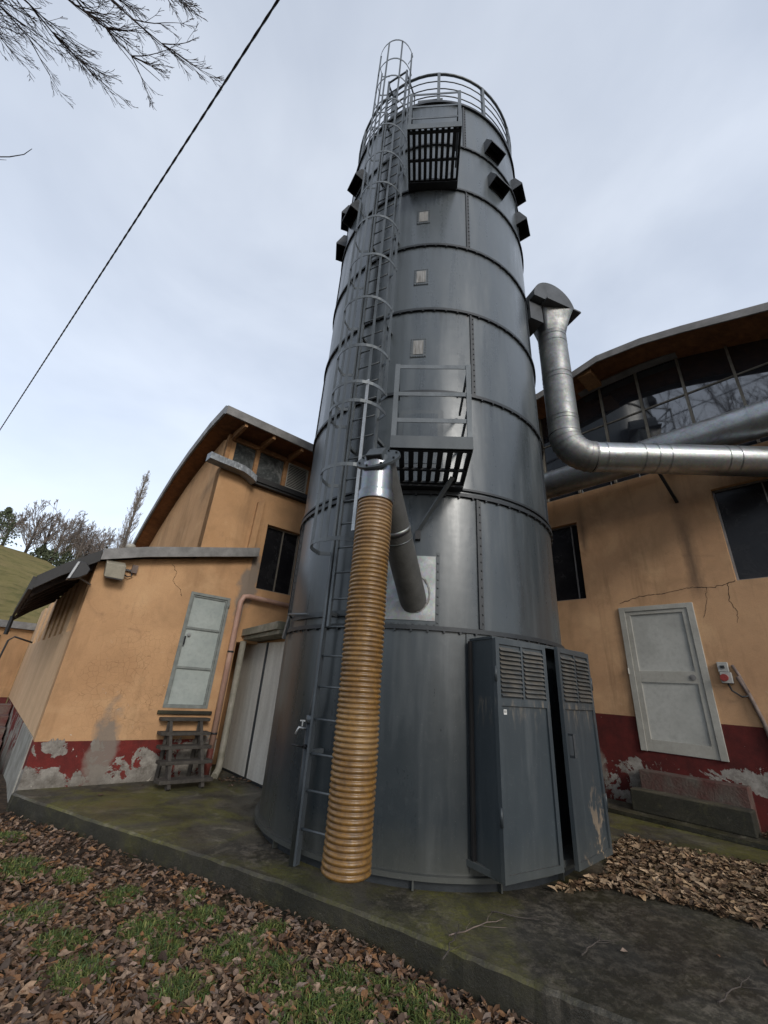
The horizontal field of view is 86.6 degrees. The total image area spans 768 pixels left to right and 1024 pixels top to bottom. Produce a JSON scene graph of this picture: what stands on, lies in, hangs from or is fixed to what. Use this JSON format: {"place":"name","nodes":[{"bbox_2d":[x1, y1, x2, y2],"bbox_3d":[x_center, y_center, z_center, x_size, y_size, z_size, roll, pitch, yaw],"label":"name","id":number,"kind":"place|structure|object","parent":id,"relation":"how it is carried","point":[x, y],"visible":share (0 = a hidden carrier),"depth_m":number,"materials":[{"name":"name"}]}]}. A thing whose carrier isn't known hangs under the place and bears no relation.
{"place":"outdoors","nodes":[
{"label":"outdoors","id":0,"kind":"place"},
{"bbox_2d":[0,545,60,703],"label":"hill","id":1,"kind":"structure","parent":0,"point":[19,570],"depth_m":30.40,"materials":[{"name":"green plant"}]},
{"bbox_2d":[0,507,21,546],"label":"evergreen tree","id":2,"kind":"object","parent":1,"relation":"on","point":[7,512],"visible":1,"depth_m":43.54,"materials":[{"name":"green plant"}]},
{"bbox_2d":[0,508,33,545],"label":"bare tree","id":3,"kind":"object","parent":1,"relation":"on","point":[25,518],"visible":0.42,"depth_m":46.77,"materials":[{"name":"brown plant"}]},
{"bbox_2d":[13,500,61,552],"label":"bare tree","id":4,"kind":"object","parent":1,"relation":"on","point":[26,529],"visible":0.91,"depth_m":46.72,"materials":[{"name":"brown plant"}]},
{"bbox_2d":[29,544,48,560],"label":"ivy shrub","id":5,"kind":"object","parent":1,"relation":"on","point":[41,549],"visible":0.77,"depth_m":47.02,"materials":[{"name":"green plant"}]},
{"bbox_2d":[27,509,72,548],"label":"bare tree","id":6,"kind":"object","parent":1,"relation":"on","point":[47,536],"visible":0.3,"depth_m":49.33,"materials":[{"name":"brown plant"}]},
{"bbox_2d":[38,548,64,565],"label":"ivy shrub","id":7,"kind":"object","parent":1,"relation":"on","point":[49,554],"visible":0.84,"depth_m":46.78,"materials":[{"name":"green plant"}]},
{"bbox_2d":[53,545,73,566],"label":"ivy shrub","id":8,"kind":"object","parent":1,"relation":"on","point":[68,554],"visible":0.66,"depth_m":47.79,"materials":[{"name":"green plant"}]},
{"bbox_2d":[44,499,92,563],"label":"bare tree","id":9,"kind":"object","parent":1,"relation":"on","point":[65,538],"visible":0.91,"depth_m":48.05,"materials":[{"name":"brown plant"}]},
{"bbox_2d":[50,514,91,564],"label":"bare tree","id":10,"kind":"object","parent":1,"relation":"on","point":[68,540],"visible":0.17,"depth_m":51.80,"materials":[{"name":"brown plant"}]},
{"bbox_2d":[68,519,95,559],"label":"bare tree","id":11,"kind":"object","parent":1,"relation":"on","point":[83,547],"visible":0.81,"depth_m":48.98,"materials":[{"name":"brown plant"}]},
{"bbox_2d":[74,524,114,557],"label":"bare tree","id":12,"kind":"object","parent":1,"relation":"on","point":[92,535],"visible":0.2,"depth_m":51.13,"materials":[{"name":"brown plant"}]},
{"bbox_2d":[86,525,121,555],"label":"bare tree","id":13,"kind":"object","parent":1,"relation":"on","point":[95,546],"visible":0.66,"depth_m":50.18,"materials":[{"name":"brown plant"}]},
{"bbox_2d":[97,526,122,548],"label":"bare tree","id":14,"kind":"object","parent":1,"relation":"on","point":[108,538],"visible":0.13,"depth_m":54.05,"materials":[{"name":"brown plant"}]},
{"bbox_2d":[111,470,150,547],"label":"poplar","id":15,"kind":"object","parent":1,"relation":"on","point":[134,509],"visible":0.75,"depth_m":56.79,"materials":[{"name":"brown plant"}]},
{"bbox_2d":[0,0,279,429],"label":"overhead cable","id":16,"kind":"object","parent":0,"point":[210,104],"visible":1,"depth_m":9.14,"materials":[{"name":"black rubber"}]},
{"bbox_2d":[0,743,687,1023],"bbox_3d":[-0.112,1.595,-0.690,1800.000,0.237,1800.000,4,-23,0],"label":"ground","id":17,"kind":"structure","parent":0,"point":[3,806],"depth_m":3.14,"materials":[{"name":"green plant"}]},
{"bbox_2d":[0,619,36,702],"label":"outbuilding","id":18,"kind":"structure","parent":17,"relation":"on","point":[12,656],"depth_m":12.07,"materials":[{"name":"paint"}]},
{"bbox_2d":[0,636,32,657],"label":"bent pipe","id":19,"kind":"object","parent":18,"relation":"attached to","point":[4,647],"visible":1,"depth_m":10.46,"materials":[{"name":"grey metal"}]},
{"bbox_2d":[0,0,225,159],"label":"bare tree","id":20,"kind":"object","parent":17,"relation":"on","point":[96,18],"visible":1,"depth_m":5.36,"materials":[{"name":"brown plant"}]},
{"bbox_2d":[0,830,474,1023],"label":"grass tufts","id":21,"kind":"object","parent":17,"relation":"on","point":[347,1009],"visible":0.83,"depth_m":2.52,"materials":[{"name":"green plant"}]},
{"bbox_2d":[0,811,537,1023],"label":"fallen leaves","id":22,"kind":"object","parent":17,"relation":"on","point":[46,1013],"visible":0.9,"depth_m":2.56,"materials":[{"name":"brown plant"}]},
{"bbox_2d":[0,0,767,683],"label":"sky","id":23,"kind":"structure","parent":0,"point":[638,129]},
{"bbox_2d":[5,764,767,1023],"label":"concrete slab","id":24,"kind":"structure","parent":0,"point":[670,966],"depth_m":3.04,"materials":[{"name":"grey concrete"}]},
{"bbox_2d":[0,543,259,801],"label":"workshop","id":25,"kind":"structure","parent":24,"relation":"on","point":[111,671],"depth_m":6.46,"materials":[{"name":"paint"}]},
{"bbox_2d":[66,562,90,584],"bbox_3d":[-4.483,0.911,6.015,0.266,0.266,0.504,15,-26,-24],"label":"floodlight","id":26,"kind":"object","parent":25,"relation":"attached to","point":[80,570],"visible":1,"depth_m":5.84,"materials":[{"name":"black plastic"}]},
{"bbox_2d":[103,559,131,579],"bbox_3d":[-4.172,0.931,6.425,0.230,0.297,0.452,-11,-28,31],"label":"floodlight","id":27,"kind":"object","parent":25,"relation":"attached to","point":[114,569],"visible":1,"depth_m":6.32,"materials":[{"name":"beige plastic"}]},
{"bbox_2d":[130,565,138,573],"bbox_3d":[-4.083,0.938,6.663,0.082,0.130,0.057,22,-29,-35],"label":"junction box","id":28,"kind":"object","parent":25,"relation":"attached to","point":[134,569],"visible":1,"depth_m":6.64,"materials":[{"name":"grey plastic"}]},
{"bbox_2d":[167,595,229,704],"bbox_3d":[-3.162,2.357,7.022,0.665,1.751,0.088,21,-29,-35],"label":"window","id":29,"kind":"structure","parent":25,"relation":"in","point":[195,662],"depth_m":7.00,"materials":[{"name":"grey metal"}]},
{"bbox_2d":[204,594,288,774],"bbox_3d":[-2.206,3.076,7.461,1.527,2.948,0.109,21,-29,-35],"label":"drainpipe","id":30,"kind":"object","parent":25,"relation":"attached to","point":[214,732],"visible":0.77,"depth_m":7.10,"materials":[{"name":"brown plastic"}]},
{"bbox_2d":[153,717,212,790],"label":"wooden steps","id":31,"kind":"structure","parent":24,"relation":"on","point":[168,780],"depth_m":6.11,"materials":[{"name":"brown wood"}]},
{"bbox_2d":[132,405,312,763],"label":"tall hall","id":32,"kind":"structure","parent":24,"relation":"on","point":[239,479],"depth_m":8.54,"materials":[{"name":"paint"}]},
{"bbox_2d":[211,641,245,778],"bbox_3d":[-2.648,3.328,6.994,0.112,2.140,0.273,5,-23,-3],"label":"drainpipe","id":33,"kind":"object","parent":32,"relation":"attached to","point":[227,722],"visible":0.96,"depth_m":6.99,"materials":[{"name":"brown metal"}]},
{"bbox_2d":[256,526,298,594],"bbox_3d":[-2.233,1.022,8.526,0.801,1.346,0.050,22,-29,-35],"label":"window","id":34,"kind":"structure","parent":32,"relation":"in","point":[276,571],"depth_m":8.54,"materials":[{"name":"black glass"}]},
{"bbox_2d":[215,621,285,787],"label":"door annex","id":35,"kind":"object","parent":24,"relation":"on","point":[246,753],"depth_m":7.03,"materials":[{"name":"painted wood planks"},{"name":"pale wood"}]},
{"bbox_2d":[289,235,369,866],"bbox_3d":[-0.465,-2.499,6.039,0.206,12.300,0.121,8,-24,-10],"label":"standpipe","id":36,"kind":"object","parent":24,"relation":"on","point":[299,793],"visible":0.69,"depth_m":3.92,"materials":[{"name":"metal"}]},
{"bbox_2d":[98,777,767,966],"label":"scattered leaves","id":37,"kind":"object","parent":24,"relation":"on","point":[624,950],"visible":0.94,"depth_m":6.08,"materials":[{"name":"brown plant"}]},
{"bbox_2d":[254,39,612,893],"bbox_3d":[0.754,-2.618,7.488,4.056,13.822,4.903,4,-23,0],"label":"silo","id":38,"kind":"object","parent":24,"relation":"on","point":[490,775],"visible":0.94,"depth_m":4.62,"materials":[{"name":"paint"}]},
{"bbox_2d":[321,448,430,883],"bbox_3d":[0.060,1.042,3.647,0.410,3.149,1.450,-5,-25,20],"label":"filling hose","id":39,"kind":"object","parent":38,"relation":"attached to","point":[383,536],"visible":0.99,"depth_m":2.97,"materials":[{"name":"plastic"}]},
{"bbox_2d":[410,338,425,357],"bbox_3d":[0.476,-2.289,5.665,0.220,0.340,0.018,0,-24,9],"label":"sight window","id":40,"kind":"structure","parent":38,"relation":"in","point":[417,348],"depth_m":5.66,"materials":[{"name":"glass"}]},
{"bbox_2d":[414,269,428,285],"bbox_3d":[0.569,-3.599,6.231,0.220,0.340,0.018,0,-24,9],"label":"sight window","id":41,"kind":"structure","parent":38,"relation":"in","point":[421,275],"depth_m":6.22,"materials":[{"name":"glass"}]},
{"bbox_2d":[417,210,429,223],"bbox_3d":[0.663,-4.936,6.809,0.220,0.340,0.018,0,-24,9],"label":"sight window","id":42,"kind":"structure","parent":38,"relation":"in","point":[423,217],"depth_m":6.80,"materials":[{"name":"glass"}]},
{"bbox_2d":[442,924,473,959],"bbox_3d":[0.489,2.786,2.637,0.208,0.019,0.451,-1,-24,11],"label":"twig","id":43,"kind":"object","parent":24,"relation":"on","point":[444,956],"visible":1,"depth_m":2.63,"materials":[{"name":"wood"}]},
{"bbox_2d":[448,911,505,935],"bbox_3d":[0.660,2.876,2.819,0.519,0.018,0.198,19,-28,-32],"label":"twig","id":44,"kind":"object","parent":24,"relation":"on","point":[477,926],"visible":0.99,"depth_m":2.83,"materials":[{"name":"grey wood"}]},
{"bbox_2d":[491,911,562,930],"bbox_3d":[1.064,2.991,3.010,0.506,0.018,0.167,-7,-26,25],"label":"twig","id":45,"kind":"object","parent":24,"relation":"on","point":[524,917],"visible":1,"depth_m":3.00,"materials":[{"name":"wood"}]},
{"bbox_2d":[580,932,622,955],"bbox_3d":[1.410,2.905,2.762,0.464,0.017,0.175,17,-27,-28],"label":"twig","id":46,"kind":"object","parent":24,"relation":"on","point":[584,952],"visible":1,"depth_m":2.74,"materials":[{"name":"wood"}]},
{"bbox_2d":[536,302,767,832],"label":"vaulted hall","id":47,"kind":"structure","parent":24,"relation":"on","point":[660,587],"depth_m":7.21,"materials":[{"name":"paint"}]},
{"bbox_2d":[551,524,585,600],"bbox_3d":[3.788,1.140,8.866,0.050,1.636,1.098,23,-30,-37],"label":"window","id":48,"kind":"structure","parent":47,"relation":"in","point":[567,563],"depth_m":8.72,"materials":[{"name":"black glass"}]},
{"bbox_2d":[526,283,767,476],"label":"exhaust duct","id":49,"kind":"object","parent":47,"relation":"attached to","point":[552,313],"visible":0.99,"depth_m":6.44,"materials":[{"name":"silver metal"}]},
{"bbox_2d":[544,399,767,502],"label":"wall duct","id":50,"kind":"object","parent":47,"relation":"attached to","point":[744,424],"depth_m":6.85,"materials":[{"name":"metal"}]},
{"bbox_2d":[625,608,720,760],"bbox_3d":[4.653,2.759,6.770,0.073,2.217,1.056,24,-30,-38],"label":"white door","id":51,"kind":"structure","parent":47,"relation":"in","point":[675,713],"depth_m":6.69,"materials":[{"name":"paint"}]},
{"bbox_2d":[716,662,748,697],"bbox_3d":[5.236,2.511,6.103,0.118,0.492,0.313,23,-30,-37],"label":"switch box","id":52,"kind":"object","parent":47,"relation":"attached to","point":[726,676],"visible":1,"depth_m":6.16,"materials":[{"name":"white plastic"}]},
{"bbox_2d":[712,479,767,579],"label":"window","id":53,"kind":"structure","parent":47,"relation":"in","point":[742,510],"depth_m":6.69,"materials":[{"name":"grey glass"}]},
{"bbox_2d":[730,665,767,736],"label":"wall conduit","id":54,"kind":"object","parent":47,"relation":"attached to","point":[739,678],"depth_m":5.91,"materials":[{"name":"grey metal"}]},
{"bbox_2d":[547,831,767,929],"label":"leaf drift","id":55,"kind":"object","parent":24,"relation":"on","point":[740,886],"visible":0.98,"depth_m":3.80,"materials":[{"name":"brown plant"}]},
{"bbox_2d":[607,798,767,850],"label":"wall footing path","id":56,"kind":"structure","parent":24,"relation":"on","point":[626,809],"depth_m":5.53,"materials":[{"name":"concrete"}]},
{"bbox_2d":[630,769,761,838],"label":"concrete steps","id":57,"kind":"structure","parent":56,"relation":"on","point":[721,805],"depth_m":5.73,"materials":[{"name":"grey concrete"}]},
{"bbox_2d":[717,965,767,1002],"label":"twig","id":58,"kind":"object","parent":24,"relation":"on","point":[725,996],"visible":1,"depth_m":2.38,"materials":[{"name":"wood"}]},
{"label":"paving","id":59,"kind":"structure","parent":0,"visible":0},
{"bbox_2d":[0,703,10,745],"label":"side stairs","id":60,"kind":"structure","parent":59,"relation":"on","point":[4,710],"depth_m":9.35,"materials":[{"name":"concrete"}]}
]}

